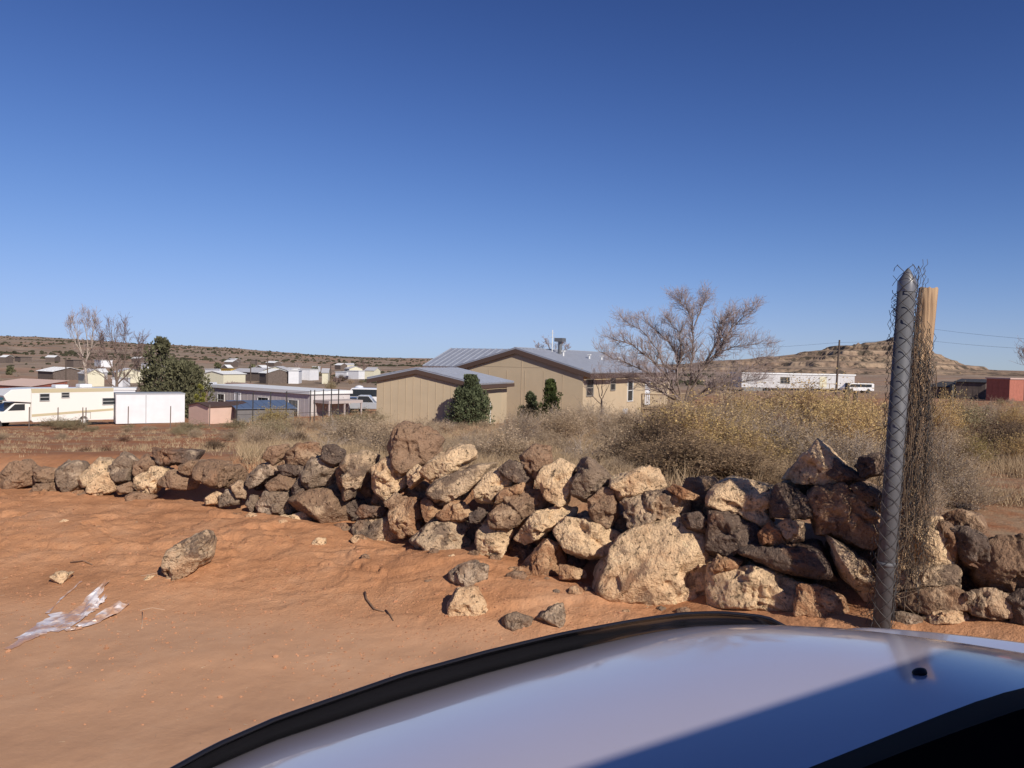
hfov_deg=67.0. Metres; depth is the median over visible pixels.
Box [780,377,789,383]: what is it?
window
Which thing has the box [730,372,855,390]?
mobile home
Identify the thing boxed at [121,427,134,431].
shrub
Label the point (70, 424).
shrub
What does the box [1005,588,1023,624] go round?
rock
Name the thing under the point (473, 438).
shrub
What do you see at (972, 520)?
rock
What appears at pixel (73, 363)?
shed
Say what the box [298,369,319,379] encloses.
trailer
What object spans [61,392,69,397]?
window
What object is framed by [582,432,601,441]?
shrub
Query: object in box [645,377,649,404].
door
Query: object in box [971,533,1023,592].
rock
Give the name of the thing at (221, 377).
house
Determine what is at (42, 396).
window
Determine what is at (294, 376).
trailer
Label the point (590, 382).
window
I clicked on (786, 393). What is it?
shrub
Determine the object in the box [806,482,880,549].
rock
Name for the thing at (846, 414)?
shrub
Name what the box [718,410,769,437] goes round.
shrub
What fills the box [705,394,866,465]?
shrub
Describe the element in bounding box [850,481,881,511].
rock
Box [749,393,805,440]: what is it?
shrub
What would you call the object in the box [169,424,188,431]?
shrub
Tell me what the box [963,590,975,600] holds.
rock
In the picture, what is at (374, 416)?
shrub
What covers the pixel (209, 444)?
shrub
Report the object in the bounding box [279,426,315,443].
shrub
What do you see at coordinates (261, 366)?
house
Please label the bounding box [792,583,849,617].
rock
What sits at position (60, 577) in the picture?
rock
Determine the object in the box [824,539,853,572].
rock
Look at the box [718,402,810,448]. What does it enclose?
shrub
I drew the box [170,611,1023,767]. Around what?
car
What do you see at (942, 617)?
rock
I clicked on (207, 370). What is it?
trailer
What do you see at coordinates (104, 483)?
rock
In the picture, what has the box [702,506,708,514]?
rock
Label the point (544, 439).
shrub
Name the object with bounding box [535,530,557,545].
rock
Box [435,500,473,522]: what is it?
rock
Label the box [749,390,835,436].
shrub
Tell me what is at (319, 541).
rock
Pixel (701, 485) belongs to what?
rock
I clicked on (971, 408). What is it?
shrub
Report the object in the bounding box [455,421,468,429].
shrub
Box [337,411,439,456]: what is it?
shrub
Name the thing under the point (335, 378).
bare tree
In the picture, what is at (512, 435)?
shrub
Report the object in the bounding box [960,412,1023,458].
shrub
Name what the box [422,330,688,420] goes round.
house
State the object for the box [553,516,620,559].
rock
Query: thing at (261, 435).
shrub
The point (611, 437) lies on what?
shrub
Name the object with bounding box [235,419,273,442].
shrub
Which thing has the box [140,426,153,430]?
shrub
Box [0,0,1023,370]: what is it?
sky
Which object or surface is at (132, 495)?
rock
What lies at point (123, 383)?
trailer
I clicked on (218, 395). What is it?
window
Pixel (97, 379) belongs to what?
house
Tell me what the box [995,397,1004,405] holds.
shrub
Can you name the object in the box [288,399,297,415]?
door
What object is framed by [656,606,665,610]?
rock
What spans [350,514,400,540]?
rock
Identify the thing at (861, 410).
shrub
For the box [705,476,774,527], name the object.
rock
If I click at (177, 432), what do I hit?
shrub
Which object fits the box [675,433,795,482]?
shrub
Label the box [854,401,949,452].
shrub
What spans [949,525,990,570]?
rock
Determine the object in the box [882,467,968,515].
shrub
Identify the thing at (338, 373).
trailer
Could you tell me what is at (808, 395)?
shrub
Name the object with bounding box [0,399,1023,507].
dry grass
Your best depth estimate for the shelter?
94.38 m
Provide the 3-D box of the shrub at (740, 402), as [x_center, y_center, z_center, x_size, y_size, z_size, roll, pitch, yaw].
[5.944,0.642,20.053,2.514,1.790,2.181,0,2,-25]
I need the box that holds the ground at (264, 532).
[0,336,1023,656]
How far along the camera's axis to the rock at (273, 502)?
7.04 m
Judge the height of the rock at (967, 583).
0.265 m
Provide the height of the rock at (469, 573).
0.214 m
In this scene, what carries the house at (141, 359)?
on the ground at (264, 532)
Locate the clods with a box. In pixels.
[0,494,620,730]
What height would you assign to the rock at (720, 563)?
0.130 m
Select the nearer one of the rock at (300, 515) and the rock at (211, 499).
the rock at (300, 515)
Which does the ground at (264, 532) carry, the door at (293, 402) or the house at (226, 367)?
the house at (226, 367)
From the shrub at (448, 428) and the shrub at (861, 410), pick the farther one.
the shrub at (448, 428)
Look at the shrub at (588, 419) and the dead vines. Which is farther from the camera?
the shrub at (588, 419)
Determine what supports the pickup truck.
on the ground at (264, 532)
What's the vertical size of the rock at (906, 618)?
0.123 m
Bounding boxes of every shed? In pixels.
[15,357,32,361]
[67,360,81,366]
[186,401,246,423]
[225,382,252,383]
[366,367,514,424]
[954,378,986,398]
[985,377,1023,400]
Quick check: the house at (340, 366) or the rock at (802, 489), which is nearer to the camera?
the rock at (802, 489)
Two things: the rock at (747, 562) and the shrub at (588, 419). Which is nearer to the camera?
the rock at (747, 562)
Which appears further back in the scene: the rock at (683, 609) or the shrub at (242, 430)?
the shrub at (242, 430)
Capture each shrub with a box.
[0,431,10,439]
[25,412,88,429]
[50,429,69,438]
[51,415,91,429]
[78,447,92,451]
[81,425,97,431]
[96,444,116,450]
[115,434,131,441]
[120,423,135,428]
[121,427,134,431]
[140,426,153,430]
[167,427,183,434]
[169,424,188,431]
[171,418,213,430]
[180,426,205,434]
[187,427,207,437]
[203,436,229,449]
[216,429,245,440]
[220,416,252,430]
[231,422,285,445]
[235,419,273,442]
[237,423,250,435]
[242,414,304,438]
[243,402,302,424]
[250,413,280,428]
[268,418,293,432]
[274,425,312,441]
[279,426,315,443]
[280,434,357,447]
[284,413,308,430]
[301,418,327,430]
[310,411,354,438]
[314,397,384,443]
[322,409,358,425]
[323,378,337,388]
[328,418,370,437]
[329,401,391,421]
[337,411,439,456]
[338,374,346,380]
[343,410,372,426]
[344,430,382,447]
[350,407,397,440]
[396,417,444,431]
[402,411,447,433]
[430,418,458,432]
[439,430,470,448]
[442,441,457,451]
[443,432,489,456]
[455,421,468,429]
[460,432,496,447]
[467,423,497,441]
[469,428,498,447]
[470,416,544,457]
[475,419,494,428]
[475,433,555,461]
[490,401,552,441]
[496,408,538,437]
[523,402,587,439]
[526,402,577,434]
[528,425,572,443]
[530,401,594,438]
[530,426,554,444]
[538,404,590,422]
[544,433,584,450]
[554,431,618,459]
[562,393,618,427]
[565,403,599,431]
[567,451,599,464]
[571,407,599,429]
[572,411,646,466]
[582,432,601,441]
[583,399,647,433]
[585,406,649,430]
[586,419,633,441]
[589,419,624,435]
[591,419,637,447]
[600,456,642,474]
[605,392,707,458]
[613,434,679,466]
[615,403,657,434]
[617,378,763,461]
[618,421,785,476]
[621,412,675,455]
[625,389,703,428]
[661,385,729,434]
[673,371,791,433]
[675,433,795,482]
[685,398,807,446]
[695,374,785,418]
[697,414,824,463]
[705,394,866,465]
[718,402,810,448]
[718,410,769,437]
[732,388,827,421]
[736,382,842,443]
[749,364,885,434]
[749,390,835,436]
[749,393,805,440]
[756,378,838,416]
[762,471,783,484]
[782,412,926,470]
[783,373,886,448]
[803,396,886,442]
[817,377,888,436]
[837,430,941,479]
[853,458,882,486]
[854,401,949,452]
[871,422,1005,498]
[878,402,888,409]
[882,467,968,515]
[922,407,993,459]
[927,379,978,440]
[930,466,1021,510]
[933,380,1004,437]
[942,394,991,426]
[956,400,1022,421]
[956,427,1003,462]
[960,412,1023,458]
[964,397,1019,430]
[975,396,996,413]
[991,399,1023,427]
[991,428,1023,465]
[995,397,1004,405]
[1000,415,1021,433]
[1002,421,1023,441]
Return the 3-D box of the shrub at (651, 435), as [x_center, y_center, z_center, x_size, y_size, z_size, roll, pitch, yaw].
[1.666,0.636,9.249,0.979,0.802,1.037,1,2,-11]
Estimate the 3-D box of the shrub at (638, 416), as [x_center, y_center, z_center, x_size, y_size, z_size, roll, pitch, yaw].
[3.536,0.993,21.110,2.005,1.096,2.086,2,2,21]
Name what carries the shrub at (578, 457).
on the ground at (264, 532)
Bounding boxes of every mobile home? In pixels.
[208,384,362,416]
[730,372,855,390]
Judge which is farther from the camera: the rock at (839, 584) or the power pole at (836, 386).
the power pole at (836, 386)
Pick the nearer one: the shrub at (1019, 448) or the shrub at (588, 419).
the shrub at (1019, 448)
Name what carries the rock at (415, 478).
on the rock at (405, 519)
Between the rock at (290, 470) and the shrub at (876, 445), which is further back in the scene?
the shrub at (876, 445)
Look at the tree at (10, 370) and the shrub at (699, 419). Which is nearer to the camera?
the shrub at (699, 419)
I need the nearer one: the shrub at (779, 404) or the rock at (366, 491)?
the rock at (366, 491)
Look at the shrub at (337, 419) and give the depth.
30.99 m
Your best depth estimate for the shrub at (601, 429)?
19.11 m
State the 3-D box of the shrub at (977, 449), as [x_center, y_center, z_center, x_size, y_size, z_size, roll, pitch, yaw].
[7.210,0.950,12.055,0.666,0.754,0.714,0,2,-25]
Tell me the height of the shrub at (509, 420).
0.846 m
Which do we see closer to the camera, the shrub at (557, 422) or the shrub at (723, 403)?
the shrub at (723, 403)
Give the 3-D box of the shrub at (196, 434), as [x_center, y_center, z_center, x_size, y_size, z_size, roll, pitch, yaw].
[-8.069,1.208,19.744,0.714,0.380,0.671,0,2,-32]
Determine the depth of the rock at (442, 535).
6.02 m
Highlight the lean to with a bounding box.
[226,400,296,422]
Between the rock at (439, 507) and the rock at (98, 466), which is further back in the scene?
the rock at (98, 466)
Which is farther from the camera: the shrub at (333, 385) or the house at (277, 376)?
the house at (277, 376)
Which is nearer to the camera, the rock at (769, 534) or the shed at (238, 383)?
the rock at (769, 534)
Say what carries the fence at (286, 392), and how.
on the ground at (264, 532)
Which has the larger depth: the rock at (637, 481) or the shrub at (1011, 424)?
the shrub at (1011, 424)
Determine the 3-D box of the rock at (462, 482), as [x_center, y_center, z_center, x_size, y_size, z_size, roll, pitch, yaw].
[-0.406,0.807,6.260,0.582,0.376,0.409,1,2,0]
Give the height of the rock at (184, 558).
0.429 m
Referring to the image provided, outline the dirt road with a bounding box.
[0,639,464,767]
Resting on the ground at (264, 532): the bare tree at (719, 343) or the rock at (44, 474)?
the bare tree at (719, 343)
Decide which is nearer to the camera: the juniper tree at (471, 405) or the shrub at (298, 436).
the shrub at (298, 436)
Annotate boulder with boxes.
[592,514,712,605]
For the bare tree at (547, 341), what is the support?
on the ground at (264, 532)
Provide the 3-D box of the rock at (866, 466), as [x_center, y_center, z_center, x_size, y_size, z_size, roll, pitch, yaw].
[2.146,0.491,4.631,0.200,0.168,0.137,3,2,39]
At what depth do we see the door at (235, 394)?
73.48 m
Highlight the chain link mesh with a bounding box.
[865,264,919,627]
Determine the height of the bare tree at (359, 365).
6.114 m
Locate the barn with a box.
[0,378,68,387]
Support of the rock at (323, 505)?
on the rock at (300, 515)
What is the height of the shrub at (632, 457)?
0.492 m
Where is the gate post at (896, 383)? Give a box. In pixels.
[872,268,916,628]
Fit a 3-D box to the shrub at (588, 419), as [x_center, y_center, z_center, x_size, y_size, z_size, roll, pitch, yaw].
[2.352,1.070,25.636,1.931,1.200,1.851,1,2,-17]
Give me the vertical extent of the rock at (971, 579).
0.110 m
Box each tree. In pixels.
[6,366,16,374]
[62,304,104,383]
[77,313,150,386]
[112,356,145,391]
[136,336,175,391]
[151,359,217,417]
[194,384,206,402]
[214,362,221,368]
[333,376,340,385]
[356,360,368,370]
[443,374,495,425]
[517,390,539,421]
[534,335,570,349]
[537,378,562,418]
[579,359,615,413]
[591,280,783,408]
[1012,338,1023,364]
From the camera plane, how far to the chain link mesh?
4.11 m
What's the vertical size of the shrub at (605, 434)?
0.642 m
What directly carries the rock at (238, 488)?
on the rock at (226, 498)
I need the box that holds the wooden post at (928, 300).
[892,287,938,611]
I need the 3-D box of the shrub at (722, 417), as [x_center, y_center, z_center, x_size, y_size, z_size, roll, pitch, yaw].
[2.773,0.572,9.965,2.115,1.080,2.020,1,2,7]
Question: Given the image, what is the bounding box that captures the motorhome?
[0,384,114,426]
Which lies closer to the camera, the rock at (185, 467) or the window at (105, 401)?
the rock at (185, 467)
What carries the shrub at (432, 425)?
on the ground at (264, 532)
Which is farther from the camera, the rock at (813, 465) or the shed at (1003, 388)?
the shed at (1003, 388)
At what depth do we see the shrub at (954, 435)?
12.18 m
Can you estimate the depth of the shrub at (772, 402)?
15.00 m
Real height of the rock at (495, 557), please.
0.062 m
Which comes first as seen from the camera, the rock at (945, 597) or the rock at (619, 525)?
the rock at (945, 597)
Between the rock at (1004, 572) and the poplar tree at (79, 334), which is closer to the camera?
the rock at (1004, 572)
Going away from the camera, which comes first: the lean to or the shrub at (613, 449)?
the shrub at (613, 449)
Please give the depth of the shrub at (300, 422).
29.98 m
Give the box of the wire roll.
[891,260,936,612]
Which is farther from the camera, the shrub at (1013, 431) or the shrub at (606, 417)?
the shrub at (606, 417)
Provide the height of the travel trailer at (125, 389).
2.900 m
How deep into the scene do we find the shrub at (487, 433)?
13.53 m
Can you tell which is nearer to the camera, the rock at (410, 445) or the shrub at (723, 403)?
the rock at (410, 445)
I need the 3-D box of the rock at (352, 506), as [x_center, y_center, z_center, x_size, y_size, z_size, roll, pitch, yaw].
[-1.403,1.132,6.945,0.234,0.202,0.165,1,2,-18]
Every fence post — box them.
[844,383,849,404]
[949,384,953,407]
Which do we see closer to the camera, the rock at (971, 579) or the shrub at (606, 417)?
the rock at (971, 579)
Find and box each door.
[234,393,240,399]
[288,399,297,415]
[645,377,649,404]
[819,377,826,386]
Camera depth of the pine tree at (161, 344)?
79.43 m
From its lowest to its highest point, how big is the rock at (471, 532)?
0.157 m
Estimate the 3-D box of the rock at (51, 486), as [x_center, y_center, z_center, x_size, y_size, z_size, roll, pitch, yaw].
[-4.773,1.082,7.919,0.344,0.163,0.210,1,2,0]
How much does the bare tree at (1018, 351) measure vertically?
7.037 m
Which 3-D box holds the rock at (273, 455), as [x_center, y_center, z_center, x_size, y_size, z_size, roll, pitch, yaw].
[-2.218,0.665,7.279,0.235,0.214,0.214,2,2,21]
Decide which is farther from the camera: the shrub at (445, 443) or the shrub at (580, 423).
the shrub at (580, 423)
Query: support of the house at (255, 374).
on the ground at (264, 532)
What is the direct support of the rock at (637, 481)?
on the rock at (647, 507)
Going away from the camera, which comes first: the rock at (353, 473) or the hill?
the rock at (353, 473)
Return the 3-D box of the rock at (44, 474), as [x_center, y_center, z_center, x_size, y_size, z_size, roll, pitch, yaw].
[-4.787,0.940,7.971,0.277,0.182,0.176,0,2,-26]
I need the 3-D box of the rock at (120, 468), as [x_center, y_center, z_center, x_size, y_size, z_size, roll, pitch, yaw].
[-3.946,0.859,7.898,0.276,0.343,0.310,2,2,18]
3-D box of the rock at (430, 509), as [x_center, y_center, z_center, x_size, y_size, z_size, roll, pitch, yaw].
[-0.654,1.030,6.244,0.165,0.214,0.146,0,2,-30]
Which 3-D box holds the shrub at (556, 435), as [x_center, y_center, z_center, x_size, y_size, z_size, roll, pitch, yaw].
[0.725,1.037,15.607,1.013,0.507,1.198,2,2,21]
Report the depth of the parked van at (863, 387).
117.22 m
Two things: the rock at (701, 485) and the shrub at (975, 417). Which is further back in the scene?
the shrub at (975, 417)
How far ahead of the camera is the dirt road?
3.97 m
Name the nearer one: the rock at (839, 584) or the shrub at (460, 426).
the rock at (839, 584)
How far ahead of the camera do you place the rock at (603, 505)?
5.39 m
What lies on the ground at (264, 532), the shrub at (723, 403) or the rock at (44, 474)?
the shrub at (723, 403)
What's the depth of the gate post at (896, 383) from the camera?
4.09 m
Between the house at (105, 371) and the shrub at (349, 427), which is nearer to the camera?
the shrub at (349, 427)
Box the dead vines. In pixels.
[865,308,960,615]
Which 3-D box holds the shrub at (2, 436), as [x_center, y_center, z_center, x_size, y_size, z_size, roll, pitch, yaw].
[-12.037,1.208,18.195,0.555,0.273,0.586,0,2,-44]
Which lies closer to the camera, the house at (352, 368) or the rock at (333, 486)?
the rock at (333, 486)
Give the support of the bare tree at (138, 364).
on the ground at (264, 532)
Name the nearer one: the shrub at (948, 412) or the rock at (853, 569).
the rock at (853, 569)
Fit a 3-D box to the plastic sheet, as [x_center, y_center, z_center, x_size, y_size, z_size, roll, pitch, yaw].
[-2.825,1.456,4.997,0.556,0.111,1.097,1,2,0]
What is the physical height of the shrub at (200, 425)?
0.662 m
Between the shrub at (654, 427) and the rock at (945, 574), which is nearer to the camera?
the rock at (945, 574)
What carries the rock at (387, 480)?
on the rock at (376, 500)
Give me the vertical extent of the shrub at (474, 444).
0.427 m
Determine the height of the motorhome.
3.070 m
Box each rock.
[0,459,40,488]
[29,482,60,491]
[32,466,56,482]
[49,570,73,583]
[54,459,89,491]
[72,490,83,493]
[77,457,114,487]
[85,471,120,494]
[107,451,138,484]
[116,482,135,493]
[125,491,157,500]
[132,453,158,475]
[132,465,174,493]
[144,575,155,579]
[152,447,205,466]
[157,469,199,490]
[161,530,216,580]
[178,459,199,474]
[192,459,248,489]
[204,491,221,505]
[218,489,241,506]
[229,480,247,499]
[245,462,279,488]
[245,494,258,512]
[245,512,256,517]
[253,483,265,490]
[255,489,296,514]
[261,444,290,465]
[265,474,297,491]
[277,464,304,476]
[280,512,311,520]
[283,441,321,465]
[287,488,359,522]
[291,477,305,495]
[299,456,335,489]
[312,537,326,544]
[320,444,345,466]
[322,476,338,489]
[334,522,349,530]
[335,450,379,501]
[345,498,366,520]
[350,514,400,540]
[350,534,367,543]
[355,504,386,518]
[360,478,373,497]
[361,554,369,558]
[370,456,406,500]
[371,492,399,509]
[383,492,406,509]
[387,420,444,475]
[388,497,424,538]
[404,481,429,501]
[406,464,424,489]
[409,521,471,550]
[419,443,477,482]
[420,498,440,523]
[423,496,442,509]
[425,462,497,505]
[429,548,438,552]
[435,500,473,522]
[447,585,487,616]
[448,559,488,586]
[465,523,478,540]
[468,550,478,555]
[469,507,489,523]
[473,467,514,504]
[474,522,514,557]
[487,488,549,529]
[489,554,500,559]
[493,479,533,507]
[497,459,532,483]
[501,611,533,630]
[506,570,526,579]
[508,537,521,551]
[509,543,536,559]
[513,505,577,544]
[515,566,530,575]
[519,443,553,479]
[520,538,566,575]
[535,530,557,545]
[536,458,575,506]
[537,602,565,627]
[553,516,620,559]
[558,564,586,579]
[566,554,586,568]
[568,585,582,594]
[570,456,611,502]
[578,510,589,517]
[584,586,592,590]
[587,487,620,528]
[609,465,666,500]
[612,512,627,532]
[621,488,690,528]
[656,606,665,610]
[666,484,699,500]
[675,606,690,612]
[681,510,706,533]
[682,475,719,511]
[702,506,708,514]
[704,508,761,557]
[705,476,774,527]
[705,562,806,611]
[709,554,742,573]
[738,538,837,580]
[745,557,763,566]
[757,521,786,546]
[769,482,813,519]
[775,518,805,542]
[781,438,848,484]
[781,480,814,519]
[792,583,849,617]
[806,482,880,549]
[813,572,848,591]
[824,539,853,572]
[825,535,875,603]
[826,458,866,484]
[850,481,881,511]
[854,452,884,478]
[858,550,876,568]
[891,611,922,624]
[892,585,968,614]
[893,564,962,590]
[911,516,957,566]
[921,610,968,624]
[939,520,958,563]
[941,509,987,534]
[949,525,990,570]
[957,559,970,575]
[961,574,978,591]
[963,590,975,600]
[966,587,1012,620]
[968,570,981,587]
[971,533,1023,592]
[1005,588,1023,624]
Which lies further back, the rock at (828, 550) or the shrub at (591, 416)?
the shrub at (591, 416)
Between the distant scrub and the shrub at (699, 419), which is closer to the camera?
the shrub at (699, 419)
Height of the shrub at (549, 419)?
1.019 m
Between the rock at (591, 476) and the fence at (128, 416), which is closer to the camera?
the rock at (591, 476)
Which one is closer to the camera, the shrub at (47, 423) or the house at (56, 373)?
the shrub at (47, 423)
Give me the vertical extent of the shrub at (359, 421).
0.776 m
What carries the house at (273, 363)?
on the ground at (264, 532)
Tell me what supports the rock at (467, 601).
on the ground at (264, 532)
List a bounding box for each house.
[0,355,12,362]
[36,367,81,379]
[45,355,59,361]
[78,368,103,386]
[96,368,107,379]
[112,368,142,382]
[131,357,145,361]
[204,371,245,383]
[221,365,232,368]
[224,360,237,366]
[232,368,249,372]
[242,367,266,380]
[256,365,268,367]
[259,369,287,383]
[264,366,292,370]
[266,361,281,366]
[321,368,330,383]
[335,363,346,369]
[344,366,361,370]
[364,367,380,378]
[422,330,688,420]
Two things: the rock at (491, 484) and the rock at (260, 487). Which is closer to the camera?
the rock at (491, 484)
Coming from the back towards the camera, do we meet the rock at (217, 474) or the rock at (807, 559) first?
the rock at (217, 474)
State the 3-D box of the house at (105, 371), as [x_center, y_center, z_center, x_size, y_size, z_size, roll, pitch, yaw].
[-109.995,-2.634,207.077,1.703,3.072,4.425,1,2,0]
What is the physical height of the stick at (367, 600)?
0.050 m
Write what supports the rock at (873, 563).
on the rock
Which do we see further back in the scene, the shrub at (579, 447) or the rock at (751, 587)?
the shrub at (579, 447)
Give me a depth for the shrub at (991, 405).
45.56 m
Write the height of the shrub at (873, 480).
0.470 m
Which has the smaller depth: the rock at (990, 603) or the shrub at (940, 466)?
the rock at (990, 603)
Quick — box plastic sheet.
[4,579,129,648]
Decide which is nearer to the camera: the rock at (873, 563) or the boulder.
the rock at (873, 563)
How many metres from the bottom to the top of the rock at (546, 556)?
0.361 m
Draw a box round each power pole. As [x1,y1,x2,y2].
[65,358,66,379]
[834,340,839,398]
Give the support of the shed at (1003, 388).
on the ground at (264, 532)
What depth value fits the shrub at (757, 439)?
8.98 m
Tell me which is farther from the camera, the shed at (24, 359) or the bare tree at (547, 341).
the shed at (24, 359)
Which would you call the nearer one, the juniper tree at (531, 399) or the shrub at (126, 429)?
the shrub at (126, 429)
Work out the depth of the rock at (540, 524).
5.63 m
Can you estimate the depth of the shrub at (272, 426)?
15.88 m
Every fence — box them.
[28,405,209,428]
[236,389,338,422]
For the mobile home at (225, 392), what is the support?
on the ground at (264, 532)
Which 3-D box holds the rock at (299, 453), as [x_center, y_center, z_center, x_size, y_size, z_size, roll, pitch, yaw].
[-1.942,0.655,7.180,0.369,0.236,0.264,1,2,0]
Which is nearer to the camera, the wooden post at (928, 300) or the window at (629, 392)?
the wooden post at (928, 300)
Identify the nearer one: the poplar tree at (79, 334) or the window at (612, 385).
the window at (612, 385)
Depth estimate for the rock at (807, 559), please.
4.62 m
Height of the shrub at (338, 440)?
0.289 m
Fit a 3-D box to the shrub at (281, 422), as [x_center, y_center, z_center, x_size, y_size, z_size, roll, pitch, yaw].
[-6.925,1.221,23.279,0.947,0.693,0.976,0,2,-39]
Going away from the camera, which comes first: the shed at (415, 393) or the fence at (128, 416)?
the shed at (415, 393)
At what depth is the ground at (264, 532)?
5.68 m
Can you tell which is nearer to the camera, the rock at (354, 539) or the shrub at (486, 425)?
the rock at (354, 539)
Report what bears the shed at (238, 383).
on the ground at (264, 532)
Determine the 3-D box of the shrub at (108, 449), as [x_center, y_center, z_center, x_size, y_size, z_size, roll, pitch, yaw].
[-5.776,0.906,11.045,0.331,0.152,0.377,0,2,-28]
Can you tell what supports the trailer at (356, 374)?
on the ground at (264, 532)
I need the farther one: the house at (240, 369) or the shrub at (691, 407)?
the house at (240, 369)
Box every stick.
[70,560,92,564]
[364,591,383,611]
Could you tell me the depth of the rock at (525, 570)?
5.49 m
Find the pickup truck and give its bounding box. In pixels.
[350,395,376,410]
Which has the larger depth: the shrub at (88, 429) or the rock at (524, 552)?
the shrub at (88, 429)
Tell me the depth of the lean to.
56.43 m
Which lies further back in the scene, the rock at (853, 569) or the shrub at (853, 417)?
the shrub at (853, 417)
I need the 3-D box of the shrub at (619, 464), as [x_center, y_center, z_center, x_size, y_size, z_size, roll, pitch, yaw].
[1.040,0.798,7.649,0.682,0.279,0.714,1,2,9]
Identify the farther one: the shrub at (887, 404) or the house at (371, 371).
the house at (371, 371)
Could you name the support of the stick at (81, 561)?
on the ground at (264, 532)
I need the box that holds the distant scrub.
[0,335,794,385]
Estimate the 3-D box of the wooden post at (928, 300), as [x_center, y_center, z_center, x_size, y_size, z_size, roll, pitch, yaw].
[2.224,0.464,4.339,0.244,2.008,0.104,1,2,0]
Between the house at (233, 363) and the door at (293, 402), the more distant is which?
the house at (233, 363)
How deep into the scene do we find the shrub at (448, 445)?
9.50 m
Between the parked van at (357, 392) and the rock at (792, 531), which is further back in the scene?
the parked van at (357, 392)
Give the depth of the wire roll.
4.18 m
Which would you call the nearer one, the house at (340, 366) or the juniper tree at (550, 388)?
the juniper tree at (550, 388)
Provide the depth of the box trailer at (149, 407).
59.84 m
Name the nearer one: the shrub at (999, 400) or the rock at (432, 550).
the rock at (432, 550)
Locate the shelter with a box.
[931,381,955,398]
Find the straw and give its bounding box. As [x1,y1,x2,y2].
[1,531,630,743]
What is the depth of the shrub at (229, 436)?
17.60 m
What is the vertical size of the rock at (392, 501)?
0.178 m
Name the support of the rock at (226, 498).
on the ground at (264, 532)
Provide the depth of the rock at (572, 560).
5.62 m
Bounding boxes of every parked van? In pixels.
[350,387,376,401]
[839,383,873,392]
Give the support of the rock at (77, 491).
on the ground at (264, 532)
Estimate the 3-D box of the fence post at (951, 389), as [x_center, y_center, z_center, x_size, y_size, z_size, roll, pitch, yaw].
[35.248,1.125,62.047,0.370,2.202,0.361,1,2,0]
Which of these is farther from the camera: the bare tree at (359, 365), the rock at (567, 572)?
the bare tree at (359, 365)
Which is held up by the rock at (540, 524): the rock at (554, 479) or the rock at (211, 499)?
the rock at (554, 479)
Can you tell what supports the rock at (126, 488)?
on the rock
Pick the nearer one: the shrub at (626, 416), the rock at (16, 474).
the rock at (16, 474)
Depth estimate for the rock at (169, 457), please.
7.72 m
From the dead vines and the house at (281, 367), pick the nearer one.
the dead vines
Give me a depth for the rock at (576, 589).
5.11 m
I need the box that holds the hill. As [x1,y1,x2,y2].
[658,337,1023,375]
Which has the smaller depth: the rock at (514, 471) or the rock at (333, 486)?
the rock at (514, 471)
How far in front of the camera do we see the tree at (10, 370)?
220.85 m
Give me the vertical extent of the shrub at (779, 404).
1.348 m
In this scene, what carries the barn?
on the ground at (264, 532)
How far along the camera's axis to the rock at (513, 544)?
5.89 m
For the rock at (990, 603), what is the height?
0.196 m
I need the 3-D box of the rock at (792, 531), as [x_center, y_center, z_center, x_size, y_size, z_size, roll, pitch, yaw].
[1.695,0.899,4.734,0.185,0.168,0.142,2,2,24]
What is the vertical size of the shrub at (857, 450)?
0.814 m
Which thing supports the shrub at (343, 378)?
on the ground at (264, 532)
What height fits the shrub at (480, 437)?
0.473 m
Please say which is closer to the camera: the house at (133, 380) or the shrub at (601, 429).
the shrub at (601, 429)
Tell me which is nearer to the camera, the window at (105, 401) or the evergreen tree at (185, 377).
the window at (105, 401)
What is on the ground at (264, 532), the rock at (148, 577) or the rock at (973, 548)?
the rock at (148, 577)
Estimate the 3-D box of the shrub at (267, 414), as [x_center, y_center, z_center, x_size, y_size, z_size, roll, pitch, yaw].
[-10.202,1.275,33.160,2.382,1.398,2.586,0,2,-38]
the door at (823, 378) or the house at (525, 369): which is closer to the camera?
the house at (525, 369)
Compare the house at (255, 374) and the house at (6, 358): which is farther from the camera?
the house at (6, 358)
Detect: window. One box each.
[39,393,49,400]
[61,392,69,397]
[102,398,114,404]
[217,393,224,401]
[257,397,268,399]
[586,379,593,396]
[610,378,615,390]
[627,380,633,401]
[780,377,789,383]
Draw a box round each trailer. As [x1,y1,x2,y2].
[93,387,136,419]
[94,360,112,366]
[112,377,129,386]
[113,392,184,423]
[205,369,220,371]
[287,370,301,383]
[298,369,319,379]
[335,371,347,378]
[348,370,364,378]
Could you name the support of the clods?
on the dirt road
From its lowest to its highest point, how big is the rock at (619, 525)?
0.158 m
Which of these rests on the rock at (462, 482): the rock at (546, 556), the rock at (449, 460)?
the rock at (449, 460)
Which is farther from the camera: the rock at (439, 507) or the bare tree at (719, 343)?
the bare tree at (719, 343)
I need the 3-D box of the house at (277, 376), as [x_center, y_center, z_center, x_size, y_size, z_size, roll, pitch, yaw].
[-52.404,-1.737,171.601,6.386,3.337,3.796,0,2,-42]
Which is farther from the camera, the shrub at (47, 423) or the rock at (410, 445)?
the shrub at (47, 423)
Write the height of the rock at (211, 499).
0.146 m
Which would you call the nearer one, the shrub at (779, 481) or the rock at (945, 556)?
the rock at (945, 556)
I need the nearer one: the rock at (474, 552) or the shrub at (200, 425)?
the rock at (474, 552)
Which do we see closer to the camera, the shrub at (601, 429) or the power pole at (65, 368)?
the shrub at (601, 429)
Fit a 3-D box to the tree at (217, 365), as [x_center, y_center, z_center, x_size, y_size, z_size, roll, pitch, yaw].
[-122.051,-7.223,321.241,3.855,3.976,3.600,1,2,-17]

